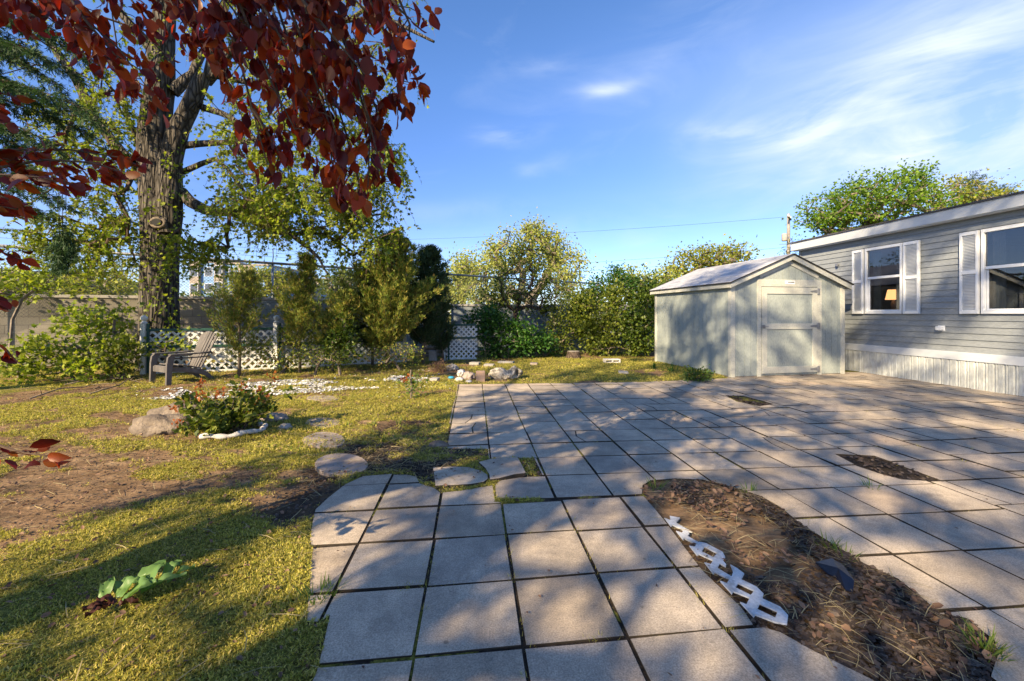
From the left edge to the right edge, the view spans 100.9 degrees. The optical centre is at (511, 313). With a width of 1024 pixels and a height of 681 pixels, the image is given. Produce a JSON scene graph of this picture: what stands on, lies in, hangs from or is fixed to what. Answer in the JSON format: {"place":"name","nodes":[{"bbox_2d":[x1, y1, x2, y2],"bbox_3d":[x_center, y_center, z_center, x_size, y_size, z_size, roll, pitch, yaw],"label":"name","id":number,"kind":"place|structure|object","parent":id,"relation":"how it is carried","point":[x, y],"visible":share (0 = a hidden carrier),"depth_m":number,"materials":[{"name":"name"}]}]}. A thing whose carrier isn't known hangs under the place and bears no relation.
{"place":"outdoors","nodes":[
{"label":"outdoors","id":0,"kind":"place"},
{"bbox_2d":[424,358,450,371],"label":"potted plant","id":1,"kind":"object","parent":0,"point":[438,365],"visible":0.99,"depth_m":9.43,"materials":[{"name":"brown plant"}]},
{"bbox_2d":[0,318,1023,680],"bbox_3d":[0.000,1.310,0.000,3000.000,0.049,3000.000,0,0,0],"label":"ground","id":2,"kind":"structure","parent":0,"point":[64,496],"depth_m":2.84,"materials":[{"name":"soil"}]},
{"bbox_2d":[0,253,49,293],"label":"broadleaf tree","id":3,"kind":"object","parent":2,"relation":"on","point":[4,269],"visible":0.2,"depth_m":22.07,"materials":[{"name":"green plant"}]},
{"bbox_2d":[0,271,65,294],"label":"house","id":4,"kind":"structure","parent":2,"relation":"on","point":[39,287],"depth_m":62.79,"materials":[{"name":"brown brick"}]},
{"bbox_2d":[0,253,110,377],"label":"maple sapling","id":5,"kind":"object","parent":2,"relation":"on","point":[33,283],"visible":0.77,"depth_m":9.51,"materials":[{"name":"green plant"}]},
{"bbox_2d":[0,319,117,386],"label":"maple sapling","id":6,"kind":"object","parent":2,"relation":"on","point":[65,361],"visible":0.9,"depth_m":7.97,"materials":[{"name":"green plant"}]},
{"bbox_2d":[0,0,118,277],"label":"spruce tree","id":7,"kind":"object","parent":2,"relation":"on","point":[62,248],"visible":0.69,"depth_m":6.45,"materials":[{"name":"green plant"}]},
{"bbox_2d":[4,381,124,398],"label":"fallen branch","id":8,"kind":"object","parent":2,"relation":"on","point":[58,389],"visible":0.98,"depth_m":6.80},
{"bbox_2d":[37,257,138,294],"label":"broadleaf tree","id":9,"kind":"object","parent":2,"relation":"on","point":[100,287],"visible":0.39,"depth_m":12.29,"materials":[{"name":"green plant"}]},
{"bbox_2d":[47,263,138,295],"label":"broadleaf tree","id":10,"kind":"object","parent":2,"relation":"on","point":[120,283],"visible":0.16,"depth_m":24.18,"materials":[{"name":"green plant"}]},
{"bbox_2d":[39,296,162,377],"bbox_3d":[-8.534,0.453,8.621,2.176,1.694,1.351,0,0,0],"label":"maple sapling","id":11,"kind":"object","parent":2,"relation":"on","point":[97,319],"visible":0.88,"depth_m":8.62,"materials":[{"name":"green plant"}]},
{"bbox_2d":[75,332,155,382],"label":"maple sapling","id":12,"kind":"object","parent":2,"relation":"on","point":[122,349],"visible":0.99,"depth_m":8.18,"materials":[{"name":"green plant"}]},
{"bbox_2d":[89,374,148,393],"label":"fallen branch","id":13,"kind":"object","parent":2,"relation":"on","point":[112,386],"visible":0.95,"depth_m":7.23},
{"bbox_2d":[82,559,194,617],"bbox_3d":[-1.691,1.258,1.936,0.383,0.131,0.207,0,0,-36],"label":"broad leaf sprout","id":14,"kind":"object","parent":2,"relation":"on","point":[144,580],"visible":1,"depth_m":1.93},
{"bbox_2d":[129,414,192,436],"bbox_3d":[-3.902,1.324,4.770,0.653,0.418,0.496,0,0,0],"label":"boulder","id":15,"kind":"object","parent":2,"relation":"on","point":[151,425],"visible":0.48,"depth_m":4.61,"materials":[{"name":"beige stone"}]},
{"bbox_2d":[127,315,205,374],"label":"maple sapling","id":16,"kind":"object","parent":2,"relation":"on","point":[175,341],"visible":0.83,"depth_m":8.84,"materials":[{"name":"green plant"}]},
{"bbox_2d":[147,401,202,417],"bbox_3d":[-4.156,1.314,5.349,0.751,0.458,0.465,0,0,0],"label":"boulder","id":17,"kind":"object","parent":2,"relation":"on","point":[163,410],"visible":0.12,"depth_m":5.23,"materials":[{"name":"beige stone"}]},
{"bbox_2d":[149,331,217,385],"bbox_3d":[-6.369,0.834,8.233,0.686,0.953,0.902,0,0,27],"label":"garden chair","id":18,"kind":"object","parent":2,"relation":"on","point":[203,348],"visible":0.99,"depth_m":8.16,"materials":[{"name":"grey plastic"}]},
{"bbox_2d":[180,281,235,296],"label":"broadleaf tree","id":19,"kind":"object","parent":2,"relation":"on","point":[197,293],"visible":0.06,"depth_m":59.29,"materials":[{"name":"green plant"}]},
{"bbox_2d":[0,0,434,372],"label":"maple tree","id":20,"kind":"object","parent":2,"relation":"on","point":[162,193],"visible":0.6,"depth_m":9.36,"materials":[{"name":"green plant"}]},
{"bbox_2d":[0,0,441,468],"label":"purple leaf tree","id":21,"kind":"object","parent":2,"relation":"on","point":[268,39],"visible":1,"depth_m":1.67,"materials":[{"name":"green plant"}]},
{"bbox_2d":[0,294,446,365],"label":"block wall","id":22,"kind":"structure","parent":2,"relation":"on","point":[191,318],"depth_m":11.04,"materials":[{"name":"beige concrete"}]},
{"bbox_2d":[168,370,297,436],"bbox_3d":[-3.171,1.010,4.620,1.467,0.704,1.012,0,0,0],"label":"rose bush","id":23,"kind":"object","parent":2,"relation":"on","point":[212,416],"visible":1,"depth_m":4.54,"materials":[{"name":"green plant"}]},
{"bbox_2d":[199,422,267,439],"bbox_3d":[-2.939,1.270,4.553,0.314,0.078,0.650,0,0,29],"label":"edging ring","id":24,"kind":"object","parent":2,"relation":"on","point":[263,426],"visible":0.94,"depth_m":4.43,"materials":[{"name":"white concrete"}]},
{"bbox_2d":[201,266,281,375],"bbox_3d":[-5.634,0.152,8.714,1.528,2.299,1.180,0,0,32],"label":"juniper","id":25,"kind":"object","parent":2,"relation":"on","point":[245,294],"visible":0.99,"depth_m":8.63,"materials":[{"name":"plant"}]},
{"bbox_2d":[188,261,298,297],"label":"apartment building","id":26,"kind":"structure","parent":2,"relation":"on","point":[209,277],"depth_m":77.92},
{"bbox_2d":[204,267,212,275],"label":"window","id":27,"kind":"structure","parent":26,"relation":"in","point":[208,272],"depth_m":77.92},
{"bbox_2d":[204,283,212,292],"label":"window","id":28,"kind":"structure","parent":26,"relation":"in","point":[205,284],"depth_m":77.92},
{"bbox_2d":[206,259,299,297],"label":"broadleaf tree","id":29,"kind":"object","parent":2,"relation":"on","point":[268,280],"visible":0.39,"depth_m":26.48,"materials":[{"name":"green plant"}]},
{"bbox_2d":[0,374,533,666],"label":"soil crumbs","id":30,"kind":"object","parent":2,"relation":"on","point":[131,486],"visible":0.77,"depth_m":3.31,"materials":[{"name":"brown soil"}]},
{"bbox_2d":[257,412,287,421],"bbox_3d":[-2.948,1.300,5.233,0.379,0.154,0.233,0,0,0],"label":"rock","id":31,"kind":"object","parent":2,"relation":"on","point":[280,416],"visible":0.52,"depth_m":5.17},
{"bbox_2d":[140,315,406,374],"bbox_3d":[-5.351,0.715,10.143,5.638,1.370,0.312,0,0,-25],"label":"lattice fence","id":32,"kind":"object","parent":2,"relation":"on","point":[145,329],"visible":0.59,"depth_m":9.59,"materials":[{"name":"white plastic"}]},
{"bbox_2d":[245,326,313,373],"bbox_3d":[-5.071,0.752,9.147,1.531,1.153,1.183,0,0,-14],"label":"weedy shrub","id":33,"kind":"object","parent":2,"relation":"on","point":[277,360],"visible":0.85,"depth_m":9.13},
{"bbox_2d":[278,423,292,429],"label":"rock","id":34,"kind":"object","parent":2,"relation":"on","point":[284,425],"visible":0.58,"depth_m":4.77,"materials":[{"name":"grey stone"}]},
{"bbox_2d":[136,368,439,404],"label":"white gravel","id":35,"kind":"structure","parent":2,"relation":"on","point":[303,382],"depth_m":7.39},
{"bbox_2d":[268,251,323,372],"bbox_3d":[-4.691,-0.060,9.169,1.231,2.720,1.604,0,0,-12],"label":"juniper","id":36,"kind":"object","parent":2,"relation":"on","point":[300,305],"visible":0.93,"depth_m":9.13,"materials":[{"name":"plant"}]},
{"bbox_2d":[0,227,600,317],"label":"chain link fence","id":37,"kind":"object","parent":2,"relation":"on","point":[272,263],"visible":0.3,"depth_m":13.23,"materials":[{"name":"metal"}]},
{"bbox_2d":[305,418,339,427],"bbox_3d":[-2.260,1.317,5.052,0.454,0.050,0.409,1,0,0],"label":"stepping stone","id":38,"kind":"object","parent":2,"relation":"on","point":[318,420],"visible":0.54,"depth_m":5.03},
{"bbox_2d":[302,432,344,448],"bbox_3d":[-1.937,1.317,4.346,0.375,0.063,0.617,0,0,-34],"label":"stepping stone","id":39,"kind":"object","parent":2,"relation":"on","point":[323,434],"visible":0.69,"depth_m":4.34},
{"bbox_2d":[307,395,339,401],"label":"stepping stone","id":40,"kind":"object","parent":2,"relation":"on","point":[326,397],"visible":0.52,"depth_m":6.45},
{"bbox_2d":[286,340,364,374],"bbox_3d":[-3.931,0.901,8.982,1.529,0.820,1.177,0,0,-31],"label":"weedy shrub","id":41,"kind":"object","parent":2,"relation":"on","point":[320,358],"visible":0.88,"depth_m":8.95,"materials":[{"name":"green plant"}]},
{"bbox_2d":[302,277,352,297],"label":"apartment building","id":42,"kind":"structure","parent":2,"relation":"on","point":[323,295],"depth_m":91.78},
{"bbox_2d":[303,288,363,370],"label":"juniper","id":43,"kind":"object","parent":2,"relation":"on","point":[326,316],"visible":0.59,"depth_m":9.33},
{"bbox_2d":[314,256,361,297],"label":"broadleaf tree","id":44,"kind":"object","parent":2,"relation":"on","point":[328,286],"visible":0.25,"depth_m":23.09,"materials":[{"name":"green plant"}]},
{"bbox_2d":[315,453,367,476],"bbox_3d":[-1.471,1.313,3.643,0.383,0.063,0.585,0,0,-40],"label":"stepping stone","id":45,"kind":"object","parent":2,"relation":"on","point":[323,463],"visible":0.73,"depth_m":3.61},
{"bbox_2d":[313,312,371,374],"bbox_3d":[-3.703,0.619,9.180,1.108,1.379,0.990,0,0,-40],"label":"holly shrub","id":46,"kind":"object","parent":2,"relation":"on","point":[332,337],"visible":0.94,"depth_m":9.04,"materials":[{"name":"green plant"}]},
{"bbox_2d":[0,354,727,680],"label":"moss and grass","id":47,"kind":"object","parent":2,"relation":"on","point":[229,554],"visible":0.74,"depth_m":2.46,"materials":[{"name":"plant"}]},
{"bbox_2d":[352,271,382,364],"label":"juniper","id":48,"kind":"object","parent":2,"relation":"on","point":[366,342],"visible":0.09,"depth_m":10.36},
{"bbox_2d":[322,228,451,367],"bbox_3d":[-2.883,-0.380,10.210,2.796,3.361,2.705,0,0,0],"label":"juniper","id":49,"kind":"object","parent":2,"relation":"on","point":[389,305],"visible":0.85,"depth_m":9.70,"materials":[{"name":"plant"}]},
{"bbox_2d":[366,339,425,369],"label":"weedy shrub","id":50,"kind":"object","parent":2,"relation":"on","point":[395,363],"visible":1,"depth_m":9.64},
{"bbox_2d":[396,364,428,398],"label":"pruned rose","id":51,"kind":"object","parent":2,"relation":"on","point":[411,390],"visible":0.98,"depth_m":6.49,"materials":[{"name":"green plant"}]},
{"bbox_2d":[428,350,437,360],"bbox_3d":[-2.185,1.157,11.686,0.230,0.285,0.210,0,0,0],"label":"plastic bin","id":52,"kind":"object","parent":2,"relation":"on","point":[432,355],"visible":0.97,"depth_m":11.60,"materials":[{"name":"grey plastic"}]},
{"bbox_2d":[408,243,463,363],"bbox_3d":[-2.193,-0.280,11.006,1.845,3.164,1.775,0,0,-33],"label":"juniper","id":53,"kind":"object","parent":2,"relation":"on","point":[431,258],"visible":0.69,"depth_m":10.82,"materials":[{"name":"plant"}]},
{"bbox_2d":[428,440,448,447],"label":"rock","id":54,"kind":"object","parent":2,"relation":"on","point":[439,443],"visible":0.78,"depth_m":4.13,"materials":[{"name":"beige stone"}]},
{"bbox_2d":[428,265,457,359],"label":"juniper","id":55,"kind":"object","parent":2,"relation":"on","point":[444,340],"visible":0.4,"depth_m":11.48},
{"bbox_2d":[446,364,458,370],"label":"rock","id":56,"kind":"object","parent":2,"relation":"on","point":[453,367],"visible":0.87,"depth_m":9.71,"materials":[{"name":"grey stone"}]},
{"bbox_2d":[433,467,487,488],"bbox_3d":[-0.426,1.312,3.372,0.478,0.050,0.409,-1,-1,0],"label":"loose paver","id":57,"kind":"object","parent":2,"relation":"on","point":[463,479],"visible":0.69,"depth_m":3.32,"materials":[{"name":"concrete"}]},
{"bbox_2d":[456,369,464,375],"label":"rock","id":58,"kind":"object","parent":2,"relation":"on","point":[460,372],"visible":0.73,"depth_m":8.86,"materials":[{"name":"white stone"}]},
{"bbox_2d":[444,322,477,360],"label":"lattice gate","id":59,"kind":"structure","parent":2,"relation":"on","point":[461,338],"depth_m":12.03,"materials":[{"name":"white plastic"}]},
{"bbox_2d":[443,244,482,305],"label":"willow tree","id":60,"kind":"object","parent":2,"relation":"on","point":[456,287],"visible":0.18,"depth_m":35.49,"materials":[{"name":"green plant"}]},
{"bbox_2d":[462,371,475,379],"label":"rock","id":61,"kind":"object","parent":2,"relation":"on","point":[467,375],"visible":0.8,"depth_m":8.38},
{"bbox_2d":[469,362,479,364],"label":"flat stone","id":62,"kind":"object","parent":2,"relation":"on","point":[474,363],"visible":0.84,"depth_m":10.87,"materials":[{"name":"stone"}]},
{"bbox_2d":[476,371,484,381],"bbox_3d":[-0.612,1.218,8.212,0.176,0.205,0.150,0,0,-4],"label":"square block","id":63,"kind":"object","parent":2,"relation":"on","point":[480,376],"depth_m":8.14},
{"bbox_2d":[479,457,525,480],"bbox_3d":[-0.066,1.302,3.534,0.353,0.058,0.442,0,0,-17],"label":"loose paver","id":64,"kind":"object","parent":2,"relation":"on","point":[511,468],"visible":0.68,"depth_m":3.49,"materials":[{"name":"concrete"}]},
{"bbox_2d":[488,366,522,380],"bbox_3d":[-0.127,1.183,8.470,0.701,0.294,0.364,0,0,0],"label":"hollow rock","id":65,"kind":"object","parent":2,"relation":"on","point":[512,372],"visible":0.94,"depth_m":8.36,"materials":[{"name":"stone"}]},
{"bbox_2d":[498,361,513,363],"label":"flat stone","id":66,"kind":"object","parent":2,"relation":"on","point":[504,362],"visible":0.59,"depth_m":11.08,"materials":[{"name":"stone"}]},
{"bbox_2d":[456,297,558,358],"bbox_3d":[-0.153,0.412,12.395,3.050,1.864,1.788,0,0,0],"label":"dark green bush","id":67,"kind":"object","parent":2,"relation":"on","point":[489,325],"visible":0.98,"depth_m":12.26,"materials":[{"name":"green plant"}]},
{"bbox_2d":[0,365,1015,680],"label":"dry straw","id":68,"kind":"object","parent":2,"relation":"on","point":[448,487],"visible":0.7,"depth_m":2.50,"materials":[{"name":"plant"}]},
{"bbox_2d":[0,359,1018,680],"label":"fallen leaves","id":69,"kind":"object","parent":2,"relation":"on","point":[868,585],"depth_m":2.49,"materials":[{"name":"plant"}]},
{"bbox_2d":[0,356,1019,662],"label":"grass tufts","id":70,"kind":"object","parent":2,"relation":"on","point":[970,628],"visible":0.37,"depth_m":2.37,"materials":[{"name":"plant"}]},
{"bbox_2d":[463,231,572,353],"bbox_3d":[0.224,-0.681,13.775,3.632,4.020,2.414,0,0,0],"label":"crab apple tree","id":71,"kind":"object","parent":2,"relation":"on","point":[516,296],"visible":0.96,"depth_m":13.51,"materials":[{"name":"green plant"}]},
{"bbox_2d":[445,207,598,303],"bbox_3d":[0.691,-3.769,33.806,12.382,10.319,6.677,0,0,0],"label":"willow tree","id":72,"kind":"object","parent":2,"relation":"on","point":[537,235],"visible":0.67,"depth_m":33.38,"materials":[{"name":"green plant"}]},
{"bbox_2d":[520,339,561,356],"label":"shrub","id":73,"kind":"object","parent":2,"relation":"on","point":[551,347],"visible":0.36,"depth_m":12.75,"materials":[{"name":"green plant"}]},
{"bbox_2d":[451,304,654,350],"bbox_3d":[3.667,0.580,15.922,11.827,1.840,0.260,0,0,-10],"label":"fence","id":74,"kind":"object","parent":2,"relation":"on","point":[458,312],"depth_m":15.21,"materials":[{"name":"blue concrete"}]},
{"bbox_2d":[532,301,589,356],"bbox_3d":[1.474,0.440,13.415,1.948,1.770,1.956,0,0,0],"label":"leafy bush","id":75,"kind":"object","parent":2,"relation":"on","point":[560,336],"visible":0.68,"depth_m":13.29,"materials":[{"name":"green plant"}]},
{"bbox_2d":[566,350,580,358],"bbox_3d":[1.817,1.225,12.483,0.500,0.250,0.488,0,0,0],"label":"tree stump","id":76,"kind":"object","parent":2,"relation":"on","point":[574,354],"visible":0.88,"depth_m":12.32,"materials":[{"name":"brown wood"}]},
{"bbox_2d":[548,284,605,303],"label":"broadleaf tree","id":77,"kind":"object","parent":2,"relation":"on","point":[572,296],"visible":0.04,"depth_m":64.30,"materials":[{"name":"green plant"}]},
{"bbox_2d":[560,274,639,356],"bbox_3d":[2.683,0.001,13.446,2.654,2.636,2.399,0,0,0],"label":"leafy bush","id":78,"kind":"object","parent":2,"relation":"on","point":[591,315],"visible":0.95,"depth_m":13.19,"materials":[{"name":"green plant"}]},
{"bbox_2d":[581,270,636,304],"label":"broadleaf tree","id":79,"kind":"object","parent":2,"relation":"on","point":[605,290],"visible":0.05,"depth_m":60.02,"materials":[{"name":"plant"}]},
{"bbox_2d":[579,260,641,352],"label":"tree","id":80,"kind":"object","parent":2,"relation":"on","point":[617,274],"visible":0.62,"depth_m":14.12,"materials":[{"name":"green plant"}]},
{"bbox_2d":[603,358,619,362],"bbox_3d":[2.666,1.258,11.309,0.420,0.105,0.200,0,0,-5],"label":"cinder block","id":81,"kind":"object","parent":2,"relation":"on","point":[611,360],"depth_m":11.24,"materials":[{"name":"white concrete"}]},
{"bbox_2d":[580,335,653,355],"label":"shrub","id":82,"kind":"object","parent":2,"relation":"on","point":[628,350],"visible":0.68,"depth_m":12.88,"materials":[{"name":"green plant"}]},
{"bbox_2d":[618,370,628,373],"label":"flat stone","id":83,"kind":"object","parent":2,"relation":"on","point":[623,372],"visible":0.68,"depth_m":9.15,"materials":[{"name":"stone"}]},
{"bbox_2d":[258,395,999,680],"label":"bark mulch","id":84,"kind":"object","parent":2,"relation":"on","point":[805,637],"visible":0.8,"depth_m":1.82,"materials":[{"name":"wood"}]},
{"bbox_2d":[816,558,853,591],"bbox_3d":[1.618,1.276,2.082,0.092,0.048,0.232,0,0,4],"label":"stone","id":85,"kind":"object","parent":84,"relation":"on","point":[833,568],"visible":1,"depth_m":2.08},
{"bbox_2d":[612,264,666,356],"bbox_3d":[4.103,-0.142,13.306,2.680,2.961,1.923,0,0,-43],"label":"leafy bush","id":86,"kind":"object","parent":2,"relation":"on","point":[637,316],"visible":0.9,"depth_m":12.95,"materials":[{"name":"green plant"}]},
{"bbox_2d":[614,259,685,296],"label":"broadleaf tree","id":87,"kind":"object","parent":2,"relation":"on","point":[669,275],"visible":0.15,"depth_m":40.02,"materials":[{"name":"green plant"}]},
{"bbox_2d":[307,372,1023,680],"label":"patio paving","id":88,"kind":"structure","parent":2,"relation":"on","point":[867,410],"depth_m":2.58,"materials":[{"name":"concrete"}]},
{"bbox_2d":[317,376,1019,678],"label":"joint weeds","id":89,"kind":"object","parent":88,"relation":"on","point":[574,529],"visible":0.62,"depth_m":2.23,"materials":[{"name":"green plant"}]},
{"bbox_2d":[650,270,684,311],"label":"leafy bush","id":90,"kind":"object","parent":2,"relation":"on","point":[670,279],"visible":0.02,"depth_m":14.22,"materials":[{"name":"green plant"}]},
{"bbox_2d":[662,362,678,370],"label":"iris clump","id":91,"kind":"object","parent":2,"relation":"on","point":[671,369],"visible":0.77,"depth_m":9.61,"materials":[{"name":"green plant"}]},
{"bbox_2d":[678,364,714,381],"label":"shrub","id":92,"kind":"object","parent":2,"relation":"on","point":[694,374],"visible":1,"depth_m":8.12,"materials":[{"name":"green plant"}]},
{"bbox_2d":[651,233,764,280],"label":"broadleaf tree","id":93,"kind":"object","parent":2,"relation":"on","point":[707,259],"visible":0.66,"depth_m":45.07,"materials":[{"name":"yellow plant"}]},
{"bbox_2d":[664,516,787,624],"bbox_3d":[1.059,1.283,2.213,0.157,0.024,0.969,0,0,-4],"label":"picket edging","id":94,"kind":"object","parent":2,"relation":"on","point":[755,600],"visible":1,"depth_m":2.00,"materials":[{"name":"white plastic"}]},
{"bbox_2d":[649,253,853,376],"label":"garden shed","id":95,"kind":"structure","parent":2,"relation":"on","point":[783,315],"depth_m":8.99,"materials":[{"name":"green paint"}]},
{"bbox_2d":[761,287,819,373],"bbox_3d":[5.866,0.344,8.866,1.445,1.800,0.098,0,0,-11],"label":"door","id":96,"kind":"structure","parent":95,"relation":"in","point":[790,325],"depth_m":8.90,"materials":[{"name":"green paint"}]},
{"bbox_2d":[781,213,791,253],"bbox_3d":[24.643,-3.597,38.075,0.768,10.794,1.502,0,0,44],"label":"utility pole","id":97,"kind":"object","parent":2,"relation":"on","point":[785,236],"visible":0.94,"depth_m":37.88,"materials":[{"name":"brown wood"}]},
{"bbox_2d":[205,260,744,280],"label":"power line","id":98,"kind":"object","parent":97,"relation":"attached to","point":[592,270],"visible":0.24,"depth_m":41.18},
{"bbox_2d":[196,247,784,273],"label":"power line","id":99,"kind":"object","parent":97,"relation":"attached to","point":[606,261],"visible":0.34,"depth_m":41.01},
{"bbox_2d":[202,217,779,240],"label":"power line","id":100,"kind":"object","parent":97,"relation":"attached to","point":[569,232],"visible":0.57,"depth_m":42.42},
{"bbox_2d":[777,234,806,254],"bbox_3d":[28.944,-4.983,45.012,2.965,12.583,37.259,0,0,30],"label":"broadleaf tree","id":101,"kind":"object","parent":2,"relation":"on","point":[790,247],"visible":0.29,"depth_m":30.41,"materials":[{"name":"green plant"}]},
{"bbox_2d":[781,155,981,237],"bbox_3d":[16.013,-2.951,19.058,6.833,8.546,4.864,0,0,0],"label":"maple tree","id":102,"kind":"object","parent":2,"relation":"on","point":[847,210],"visible":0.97,"depth_m":18.35,"materials":[{"name":"green plant"}]},
{"bbox_2d":[788,190,1023,395],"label":"mobile home","id":103,"kind":"object","parent":2,"relation":"on","point":[954,318],"visible":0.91,"depth_m":7.97,"materials":[{"name":"grey plastic"}]},
{"bbox_2d":[865,243,902,313],"bbox_3d":[7.889,-0.715,8.913,0.175,1.430,0.805,0,0,-6],"label":"window","id":104,"kind":"structure","parent":103,"relation":"in","point":[877,277],"depth_m":9.14,"materials":[{"name":"white plastic"}]},
{"bbox_2d":[981,223,1023,313],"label":"window","id":105,"kind":"structure","parent":103,"relation":"in","point":[999,266],"depth_m":7.07,"materials":[{"name":"white plastic"}]},
{"bbox_2d":[907,168,1023,213],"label":"maple tree","id":106,"kind":"object","parent":2,"relation":"on","point":[959,180],"visible":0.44,"depth_m":20.35,"materials":[{"name":"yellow plant"}]},
{"bbox_2d":[951,167,1016,201],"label":"broadleaf tree","id":107,"kind":"object","parent":2,"relation":"on","point":[983,176],"visible":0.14,"depth_m":22.68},
{"bbox_2d":[0,0,1023,313],"label":"sky","id":108,"kind":"structure","parent":0,"point":[596,116],"materials":[{"name":"blue"}]},
{"bbox_2d":[885,289,895,309],"bbox_3d":[8.866,-0.310,9.818,0.300,0.500,0.300,0,0,0],"label":"table lamp","id":109,"kind":"object","parent":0,"point":[890,294],"visible":0.69,"depth_m":9.78,"materials":[{"name":"yellow fabric"}]},
{"bbox_2d":[1006,281,1023,307],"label":"table lamp","id":110,"kind":"object","parent":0,"point":[1016,288],"visible":0.85,"depth_m":7.63,"materials":[{"name":"black stone"}]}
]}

